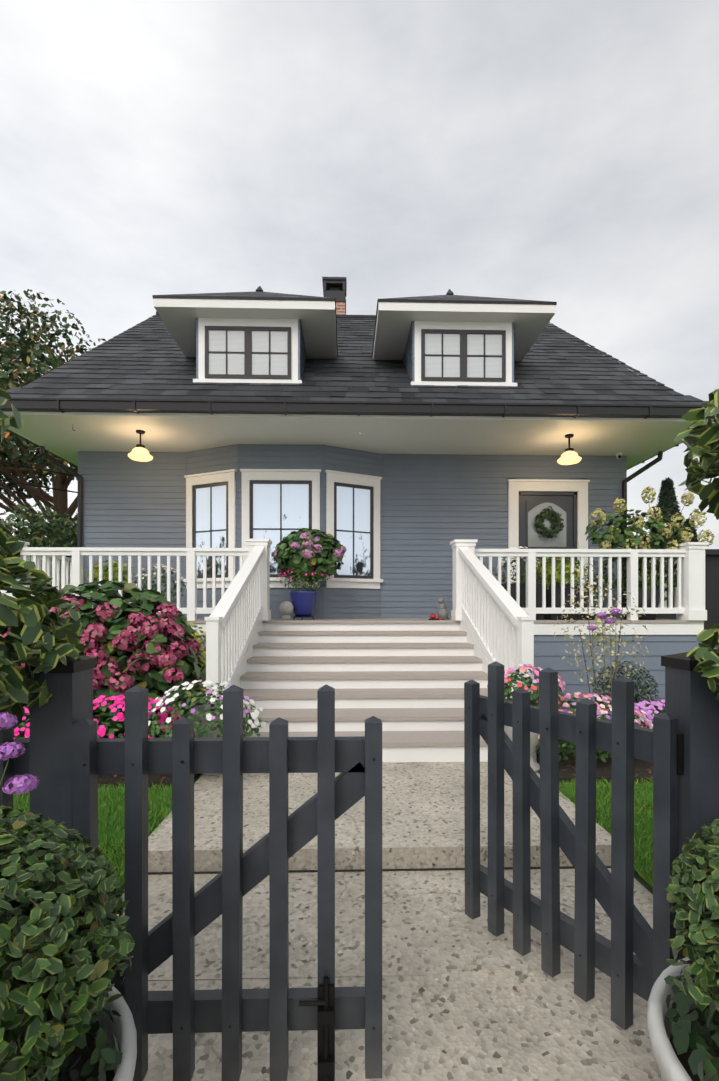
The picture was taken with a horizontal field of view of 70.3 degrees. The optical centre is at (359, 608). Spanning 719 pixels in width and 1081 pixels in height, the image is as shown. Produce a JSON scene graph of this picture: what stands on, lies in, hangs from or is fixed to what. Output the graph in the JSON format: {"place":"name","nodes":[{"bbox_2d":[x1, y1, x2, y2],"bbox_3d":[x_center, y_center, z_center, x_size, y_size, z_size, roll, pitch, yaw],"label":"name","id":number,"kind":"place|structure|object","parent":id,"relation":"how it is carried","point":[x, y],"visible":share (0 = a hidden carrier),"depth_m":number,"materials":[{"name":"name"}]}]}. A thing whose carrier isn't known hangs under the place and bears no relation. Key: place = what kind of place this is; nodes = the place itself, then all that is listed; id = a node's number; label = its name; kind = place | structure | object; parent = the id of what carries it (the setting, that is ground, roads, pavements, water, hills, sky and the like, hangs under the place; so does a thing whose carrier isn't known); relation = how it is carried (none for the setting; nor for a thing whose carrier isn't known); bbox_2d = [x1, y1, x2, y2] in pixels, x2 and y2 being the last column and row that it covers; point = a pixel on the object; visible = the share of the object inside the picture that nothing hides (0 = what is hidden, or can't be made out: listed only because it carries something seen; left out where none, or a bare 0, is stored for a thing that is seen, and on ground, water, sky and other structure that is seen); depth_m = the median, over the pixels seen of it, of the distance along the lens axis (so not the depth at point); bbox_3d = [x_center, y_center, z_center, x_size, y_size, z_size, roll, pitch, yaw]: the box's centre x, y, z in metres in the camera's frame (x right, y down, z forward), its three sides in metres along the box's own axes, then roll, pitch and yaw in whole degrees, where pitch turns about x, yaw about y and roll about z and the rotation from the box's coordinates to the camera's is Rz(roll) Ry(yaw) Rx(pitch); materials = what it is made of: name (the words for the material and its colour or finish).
{"place":"outdoors","nodes":[
{"label":"outdoors","id":0,"kind":"place"},
{"bbox_2d":[0,712,38,845],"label":"verbena","id":1,"kind":"object","parent":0,"point":[25,783],"depth_m":1.14,"materials":[{"name":"purple plant"}]},
{"bbox_2d":[0,513,85,723],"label":"tall shrub","id":2,"kind":"object","parent":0,"point":[26,618],"visible":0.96,"depth_m":1.39,"materials":[{"name":"green plant"}]},
{"bbox_2d":[0,289,105,588],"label":"tree","id":3,"kind":"object","parent":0,"point":[26,355],"depth_m":17.53,"materials":[{"name":"green plant"}]},
{"bbox_2d":[0,290,100,503],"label":"tree leaves","id":4,"kind":"object","parent":3,"relation":"attached to","point":[41,313],"visible":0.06,"depth_m":17.18,"materials":[{"name":"green plant"}]},
{"bbox_2d":[14,694,182,738],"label":"pink flowers","id":5,"kind":"object","parent":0,"point":[119,716],"visible":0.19,"depth_m":3.79,"materials":[{"name":"pink plant"}]},
{"bbox_2d":[148,680,248,719],"bbox_3d":[-1.208,0.687,3.716,0.790,0.296,0.352,0,0,-2],"label":"purple petunia","id":6,"kind":"object","parent":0,"point":[220,698],"visible":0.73,"depth_m":3.72,"materials":[{"name":"plant"}]},
{"bbox_2d":[279,601,293,619],"bbox_3d":[-1.008,0.022,7.055,0.200,0.260,0.200,0,0,-2],"label":"stone sphere","id":7,"kind":"object","parent":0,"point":[286,608],"visible":1,"depth_m":6.99,"materials":[{"name":"beige stone"}]},
{"bbox_2d":[277,565,329,578],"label":"flowers","id":8,"kind":"object","parent":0,"point":[292,571],"visible":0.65,"depth_m":7.02,"materials":[{"name":"purple plant"}]},
{"bbox_2d":[13,701,664,788],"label":"garden soil","id":9,"kind":"structure","parent":0,"point":[601,765],"depth_m":3.83,"materials":[{"name":"brown soil"}]},
{"bbox_2d":[14,697,183,738],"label":"impatiens leaves","id":10,"kind":"object","parent":9,"relation":"on","point":[111,715],"visible":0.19,"depth_m":3.90,"materials":[{"name":"plant"}]},
{"bbox_2d":[2,580,205,734],"bbox_3d":[-2.480,0.463,4.947,2.092,1.491,1.514,0,0,-2],"label":"hydrangea","id":11,"kind":"object","parent":9,"relation":"on","point":[147,602],"depth_m":4.53,"materials":[{"name":"pink plant"}]},
{"bbox_2d":[14,657,205,737],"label":"bed greens","id":12,"kind":"object","parent":9,"relation":"on","point":[20,726],"visible":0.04,"depth_m":4.68,"materials":[{"name":"green plant"}]},
{"bbox_2d":[81,607,185,731],"bbox_3d":[-2.483,0.604,5.039,1.549,1.242,1.193,0,0,-2],"label":"hydrangea","id":13,"kind":"object","parent":9,"relation":"on","point":[125,658],"depth_m":4.71,"materials":[{"name":"pink plant"}]},
{"bbox_2d":[186,621,205,700],"bbox_3d":[-1.753,0.545,5.214,0.517,0.840,0.515,0,0,-2],"label":"yellow shrub","id":14,"kind":"object","parent":9,"relation":"on","point":[202,648],"visible":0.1,"depth_m":5.14,"materials":[{"name":"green plant"}]},
{"bbox_2d":[504,666,564,706],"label":"urn plants","id":15,"kind":"object","parent":9,"relation":"on","point":[514,679],"visible":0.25,"depth_m":3.93,"materials":[{"name":"green plant"}]},
{"bbox_2d":[487,664,565,690],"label":"urn flowers","id":16,"kind":"object","parent":15,"relation":"on","point":[523,667],"visible":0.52,"depth_m":3.89,"materials":[{"name":"pink plant"}]},
{"bbox_2d":[536,695,664,761],"bbox_3d":[2.202,0.973,4.270,2.017,0.547,0.859,0,0,-15],"label":"flowering plant","id":17,"kind":"object","parent":9,"relation":"on","point":[602,754],"depth_m":4.04,"materials":[{"name":"pink plant"}]},
{"bbox_2d":[533,692,651,737],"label":"pink flowers","id":18,"kind":"object","parent":17,"relation":"on","point":[602,706],"visible":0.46,"depth_m":4.00,"materials":[{"name":"plant"}]},
{"bbox_2d":[587,608,621,705],"bbox_3d":[2.088,0.562,4.346,0.319,1.141,0.142,0,0,-2],"label":"verbena","id":19,"kind":"object","parent":17,"relation":"on","point":[604,663],"depth_m":4.34,"materials":[{"name":"plant"}]},
{"bbox_2d":[599,699,664,727],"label":"flowers","id":20,"kind":"object","parent":17,"relation":"on","point":[651,706],"visible":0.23,"depth_m":4.25,"materials":[{"name":"purple plant"}]},
{"bbox_2d":[554,559,648,687],"bbox_3d":[2.239,0.137,4.726,0.852,1.192,0.701,0,0,-2],"label":"flowering shrub","id":21,"kind":"object","parent":9,"relation":"on","point":[601,637],"visible":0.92,"depth_m":4.71,"materials":[{"name":"green plant"}]},
{"bbox_2d":[592,661,658,713],"bbox_3d":[2.720,0.836,5.236,0.609,0.610,0.606,0,0,-2],"label":"boxwood ball","id":22,"kind":"object","parent":9,"relation":"on","point":[636,689],"visible":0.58,"depth_m":5.15,"materials":[{"name":"green plant"}]},
{"bbox_2d":[0,0,718,558],"label":"sky","id":23,"kind":"structure","parent":0,"point":[563,152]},
{"bbox_2d":[115,771,652,888],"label":"lawn ground","id":24,"kind":"structure","parent":0,"point":[198,777],"depth_m":3.80,"materials":[{"name":"green plant"}]},
{"bbox_2d":[13,781,171,894],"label":"grass","id":25,"kind":"structure","parent":24,"relation":"on","point":[111,821],"depth_m":3.08,"materials":[{"name":"green plant"}]},
{"bbox_2d":[559,778,652,887],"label":"grass","id":26,"kind":"structure","parent":24,"relation":"on","point":[643,828],"depth_m":3.08,"materials":[{"name":"green plant"}]},
{"bbox_2d":[120,871,652,894],"bbox_3d":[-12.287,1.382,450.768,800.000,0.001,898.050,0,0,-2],"label":"ground","id":27,"kind":"structure","parent":0,"point":[638,878],"depth_m":2.57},
{"bbox_2d":[0,502,77,586],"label":"shrub","id":28,"kind":"object","parent":27,"relation":"on","point":[32,532],"depth_m":12.96,"materials":[{"name":"green plant"}]},
{"bbox_2d":[0,318,708,761],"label":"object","id":29,"kind":"object","parent":27,"relation":"on","point":[494,618],"depth_m":6.66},
{"bbox_2d":[240,631,504,746],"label":"stair treads","id":30,"kind":"object","parent":29,"relation":"on","point":[417,738],"visible":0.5,"depth_m":5.19,"materials":[{"name":"beige wood"}]},
{"bbox_2d":[194,635,701,701],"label":"deck skirt boards","id":31,"kind":"object","parent":27,"relation":"on","point":[548,649],"visible":0.08,"depth_m":6.79,"materials":[{"name":"paint"}]},
{"bbox_2d":[648,477,688,548],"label":"conifer","id":32,"kind":"object","parent":27,"relation":"on","point":[668,505],"visible":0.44,"depth_m":40.22,"materials":[{"name":"green plant"}]},
{"bbox_2d":[684,518,698,541],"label":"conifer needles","id":33,"kind":"object","parent":27,"relation":"on","point":[694,532],"visible":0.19,"depth_m":44.38,"materials":[{"name":"green plant"}]},
{"bbox_2d":[116,762,660,1080],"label":"concrete path","id":34,"kind":"structure","parent":0,"point":[470,1014],"depth_m":2.02,"materials":[{"name":"beige concrete"}]},
{"bbox_2d":[91,983,136,1080],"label":"tub planter","id":35,"kind":"object","parent":34,"relation":"on","point":[122,1028],"visible":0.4,"depth_m":1.11,"materials":[{"name":"white ceramic"}]},
{"bbox_2d":[0,853,122,1080],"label":"branches","id":36,"kind":"object","parent":35,"relation":"on","point":[106,1056],"visible":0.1,"depth_m":0.99,"materials":[{"name":"green plant"}]},
{"bbox_2d":[0,805,134,1080],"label":"euonymus","id":37,"kind":"object","parent":35,"relation":"on","point":[80,987],"visible":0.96,"depth_m":0.89,"materials":[{"name":"green plant"}]},
{"bbox_2d":[44,1034,114,1080],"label":"potting soil","id":38,"kind":"structure","parent":35,"relation":"in","point":[73,1057],"depth_m":1.13,"materials":[{"name":"black soil"}]},
{"bbox_2d":[191,703,222,775],"bbox_3d":[-1.113,1.011,3.951,0.370,0.490,0.370,0,0,-2],"label":"stone urn","id":39,"kind":"object","parent":34,"relation":"on","point":[214,733],"visible":0.12,"depth_m":3.80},
{"bbox_2d":[148,680,265,737],"bbox_3d":[-1.164,0.872,3.877,0.907,0.673,0.709,0,0,-2],"label":"petunia","id":40,"kind":"object","parent":39,"relation":"in","point":[179,710],"depth_m":3.73,"materials":[{"name":"white plant"}]},
{"bbox_2d":[0,661,718,1080],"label":"picket fence and gates","id":41,"kind":"object","parent":34,"relation":"on","point":[62,745],"visible":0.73,"depth_m":1.47,"materials":[{"name":"paint"}]},
{"bbox_2d":[83,707,618,1029],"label":"screws","id":42,"kind":"object","parent":41,"relation":"attached to","point":[373,759],"visible":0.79,"depth_m":1.62,"materials":[{"name":"black metal"}]},
{"bbox_2d":[25,652,718,1080],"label":"gate hardware","id":43,"kind":"object","parent":41,"relation":"attached to","point":[323,1002],"visible":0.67,"depth_m":1.42,"materials":[{"name":"black metal"}]},
{"bbox_2d":[194,772,540,993],"bbox_3d":[0.128,1.310,2.920,2.324,0.123,2.457,0,0,-2],"label":"path debris","id":44,"kind":"object","parent":34,"relation":"on","point":[514,987],"visible":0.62,"depth_m":2.09,"materials":[{"name":"orange plant"}]},
{"bbox_2d":[148,866,610,874],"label":"path joints","id":45,"kind":"object","parent":34,"relation":"on","point":[355,870],"visible":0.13,"depth_m":2.68,"materials":[{"name":"grey"}]},
{"bbox_2d":[504,725,539,772],"bbox_3d":[1.306,1.011,4.018,0.370,0.490,0.370,0,0,-2],"label":"stone urn","id":46,"kind":"object","parent":34,"relation":"on","point":[534,743],"visible":0.15,"depth_m":3.93,"materials":[{"name":"white stone"}]},
{"bbox_2d":[647,956,711,1080],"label":"tub planter","id":47,"kind":"object","parent":34,"relation":"on","point":[669,1064],"visible":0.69,"depth_m":1.13,"materials":[{"name":"white ceramic"}]},
{"bbox_2d":[664,818,718,1011],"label":"euonymus","id":48,"kind":"object","parent":47,"relation":"in","point":[686,872],"visible":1,"depth_m":1.02,"materials":[{"name":"green plant"}]},
{"bbox_2d":[664,867,718,1080],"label":"branches","id":49,"kind":"object","parent":47,"relation":"on","point":[689,1031],"visible":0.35,"depth_m":1.06,"materials":[{"name":"green plant"}]},
{"bbox_2d":[669,1002,718,1080],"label":"potting soil","id":50,"kind":"structure","parent":47,"relation":"in","point":[683,1058],"depth_m":1.16,"materials":[{"name":"black soil"}]},
{"bbox_2d":[186,618,703,622],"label":"porch deck boards","id":51,"kind":"object","parent":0,"point":[432,621],"visible":0.33,"depth_m":6.73,"materials":[{"name":"grey wood"}]},
{"bbox_2d":[293,616,314,619],"bbox_3d":[-0.790,0.130,7.177,0.307,0.055,0.324,0,0,-2],"label":"pot stand","id":52,"kind":"object","parent":51,"relation":"on","point":[303,616],"visible":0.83,"depth_m":7.06,"materials":[{"name":"black metal"}]},
{"bbox_2d":[289,591,316,615],"bbox_3d":[-0.792,-0.073,7.191,0.400,0.350,0.400,0,0,-2],"label":"blue glazed pot","id":53,"kind":"object","parent":52,"relation":"on","point":[303,602],"visible":1,"depth_m":7.05,"materials":[{"name":"blue ceramic"}]},
{"bbox_2d":[279,566,327,590],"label":"trailing flowers","id":54,"kind":"object","parent":53,"relation":"on","point":[304,585],"visible":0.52,"depth_m":7.06,"materials":[{"name":"green plant"}]},
{"bbox_2d":[272,528,346,584],"bbox_3d":[-0.713,-0.740,7.219,1.062,0.802,0.815,0,0,-2],"label":"potted hydrangea","id":55,"kind":"object","parent":53,"relation":"in","point":[325,560],"depth_m":7.02,"materials":[{"name":"green plant"}]},
{"bbox_2d":[93,583,594,619],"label":"porch planter boxes","id":56,"kind":"object","parent":51,"relation":"on","point":[539,599],"visible":0.4,"depth_m":6.99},
{"bbox_2d":[86,557,650,588],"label":"plants","id":57,"kind":"object","parent":56,"relation":"in","point":[538,571],"visible":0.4,"depth_m":6.98,"materials":[{"name":"green plant"}]},
{"bbox_2d":[197,468,586,589],"bbox_3d":[-0.049,-1.053,7.983,8.690,3.010,0.618,0,0,-2],"label":"trim","id":58,"kind":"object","parent":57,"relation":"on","point":[379,589],"visible":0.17,"depth_m":7.99,"materials":[{"name":"paint"}]},
{"bbox_2d":[585,486,714,603],"bbox_3d":[3.979,-0.833,7.053,1.724,1.717,0.446,0,0,-2],"label":"hydrangea bush","id":59,"kind":"object","parent":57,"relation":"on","point":[628,531],"depth_m":6.98,"materials":[{"name":"green plant"}]},
{"bbox_2d":[134,548,607,615],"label":"porch greens","id":60,"kind":"object","parent":56,"relation":"in","point":[145,586],"visible":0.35,"depth_m":7.11,"materials":[{"name":"green plant"}]},
{"bbox_2d":[133,546,539,585],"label":"white porch flowers","id":61,"kind":"object","parent":60,"relation":"attached to","point":[182,578],"visible":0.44,"depth_m":7.01,"materials":[{"name":"white plant"}]},
{"bbox_2d":[78,318,626,618],"bbox_3d":[-0.046,-1.978,7.876,8.690,4.260,1.232,0,0,-2],"label":"lap siding","id":62,"kind":"object","parent":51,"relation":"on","point":[432,506],"visible":0.56,"depth_m":8.09,"materials":[{"name":"paint"}]},
{"bbox_2d":[0,461,77,492],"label":"service wires","id":63,"kind":"object","parent":62,"relation":"attached to","point":[36,485],"visible":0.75,"depth_m":8.25,"materials":[{"name":"black metal"}]},
{"bbox_2d":[193,326,505,578],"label":"window frames","id":64,"kind":"structure","parent":62,"relation":"attached to","point":[248,352],"depth_m":7.29,"materials":[{"name":"grey wood"}]},
{"bbox_2d":[196,484,369,575],"bbox_3d":[-1.184,-1.193,7.804,2.711,1.350,0.336,0,0,-2],"label":"bay window glass","id":65,"kind":"object","parent":64,"relation":"in","point":[266,505],"visible":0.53,"depth_m":7.77,"materials":[{"name":"clear glass"}]},
{"bbox_2d":[209,330,501,377],"bbox_3d":[-0.044,-3.619,7.258,4.170,0.630,0.001,0,0,-2],"label":"dormer window glass","id":66,"kind":"object","parent":64,"relation":"attached to","point":[278,362],"visible":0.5,"depth_m":7.23,"materials":[{"name":"white glass"}]},
{"bbox_2d":[0,411,713,468],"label":"porch soffit","id":67,"kind":"structure","parent":62,"relation":"attached to","point":[635,441],"depth_m":7.11,"materials":[{"name":"white"}]},
{"bbox_2d":[136,430,573,451],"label":"pendant fittings","id":68,"kind":"object","parent":67,"relation":"attached to","point":[568,436],"visible":0.85,"depth_m":7.17,"materials":[{"name":"black metal"}]},
{"bbox_2d":[128,447,581,464],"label":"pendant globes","id":69,"kind":"object","parent":68,"relation":"hanging from","point":[140,454],"visible":1,"depth_m":7.08,"materials":[{"name":"white glass"}]},
{"bbox_2d":[0,397,718,617],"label":"gutters and downpipes","id":70,"kind":"object","parent":62,"relation":"attached to","point":[358,408],"visible":0.71,"depth_m":6.47,"materials":[{"name":"grey metal"}]},
{"bbox_2d":[37,321,683,404],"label":"roof deck","id":71,"kind":"structure","parent":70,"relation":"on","point":[374,378],"depth_m":7.53,"materials":[{"name":"black"}]},
{"bbox_2d":[156,312,375,318],"bbox_3d":[-0.153,-6.690,11.780,8.910,0.060,0.240,0,0,-2],"label":"ridge cap","id":72,"kind":"object","parent":71,"relation":"on","point":[356,316],"visible":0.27,"depth_m":11.66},
{"bbox_2d":[336,301,344,314],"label":"chimney bricks","id":73,"kind":"object","parent":71,"relation":"on","point":[340,308],"visible":0.1,"depth_m":12.25,"materials":[{"name":"red brick"}]},
{"bbox_2d":[322,277,346,314],"bbox_3d":[-0.609,-7.663,12.548,0.580,0.570,0.660,0,0,-2],"label":"chimney cap","id":74,"kind":"object","parent":73,"relation":"on","point":[335,287],"visible":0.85,"depth_m":12.25,"materials":[{"name":"black metal"}]},
{"bbox_2d":[6,315,708,404],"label":"roof shingle tabs","id":75,"kind":"object","parent":71,"relation":"on","point":[347,382],"visible":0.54,"depth_m":7.40,"materials":[{"name":"black"}]},
{"bbox_2d":[168,286,551,352],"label":"dormer roofs","id":76,"kind":"structure","parent":71,"relation":"attached to","point":[259,292],"depth_m":7.37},
{"bbox_2d":[152,295,556,356],"bbox_3d":[-0.060,-4.239,7.861,5.544,0.032,1.722,0,0,-2],"label":"dormer drip edge","id":77,"kind":"object","parent":76,"relation":"attached to","point":[334,299],"visible":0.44,"depth_m":7.01,"materials":[{"name":"metal"}]},
{"bbox_2d":[154,298,555,361],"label":"dormer eaves","id":78,"kind":"object","parent":76,"relation":"attached to","point":[318,320],"visible":0.5,"depth_m":7.17,"materials":[{"name":"white paint"}]},
{"bbox_2d":[519,492,576,582],"bbox_3d":[3.012,-0.863,8.196,0.960,2.030,0.100,0,0,-2],"label":"front door","id":79,"kind":"structure","parent":62,"relation":"in","point":[566,502],"depth_m":8.20,"materials":[{"name":"grey paint"}]},
{"bbox_2d":[528,502,565,546],"bbox_3d":[3.012,-1.353,8.188,0.620,0.710,0.001,0,0,-2],"label":"door glass","id":80,"kind":"object","parent":79,"relation":"in","point":[534,540],"visible":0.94,"depth_m":8.19,"materials":[{"name":"grey glass"}]},
{"bbox_2d":[534,506,563,538],"bbox_3d":[3.015,-1.382,8.122,0.472,0.530,0.100,0,0,-2],"label":"door wreath","id":81,"kind":"object","parent":79,"relation":"attached to","point":[557,526],"depth_m":8.11,"materials":[{"name":"green plant"}]},
{"bbox_2d":[437,596,450,619],"bbox_3d":[1.145,-0.013,6.992,0.156,0.330,0.168,0,0,-30],"label":"cat statue","id":82,"kind":"object","parent":51,"relation":"on","point":[442,613],"visible":1,"depth_m":6.95,"materials":[{"name":"grey stone"}]},
{"bbox_2d":[621,589,659,619],"bbox_3d":[3.921,-0.058,7.151,0.520,0.420,0.520,0,0,-2],"label":"planter","id":83,"kind":"object","parent":51,"relation":"on","point":[640,605],"visible":0.52,"depth_m":6.95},
{"bbox_2d":[579,574,622,715],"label":"airy shrub stems","id":84,"kind":"object","parent":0,"point":[591,652],"visible":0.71,"depth_m":4.71,"materials":[{"name":"plant"}]},
{"bbox_2d":[638,549,718,652],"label":"fence","id":85,"kind":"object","parent":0,"point":[712,582],"depth_m":14.54,"materials":[{"name":"wood"}]},
{"bbox_2d":[673,388,718,519],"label":"leaves","id":86,"kind":"object","parent":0,"point":[699,437],"depth_m":1.47,"materials":[{"name":"green plant"}]},
{"bbox_2d":[686,623,718,700],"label":"variegated shrub","id":87,"kind":"object","parent":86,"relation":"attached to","point":[708,666],"visible":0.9,"depth_m":1.46,"materials":[{"name":"green plant"}]},
{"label":"shrub stems","id":88,"kind":"object","parent":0,"visible":0},
{"bbox_2d":[0,369,23,442],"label":"leaves","id":89,"kind":"object","parent":88,"relation":"attached to","point":[16,420],"visible":1,"depth_m":1.55,"materials":[{"name":"green plant"}]},
{"bbox_3d":[1.015,0.142,6.971,0.139,0.020,0.139,0,0,-2],"label":"ornament dish","id":90,"kind":"object","parent":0,"visible":0},
{"bbox_2d":[430,614,440,619],"bbox_3d":[1.047,0.112,6.971,0.175,0.091,0.090,0,0,-2],"label":"red ladybug ornament","id":91,"kind":"object","parent":90,"relation":"on","point":[432,616],"visible":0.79,"depth_m":6.94,"materials":[{"name":"red"}]}
]}

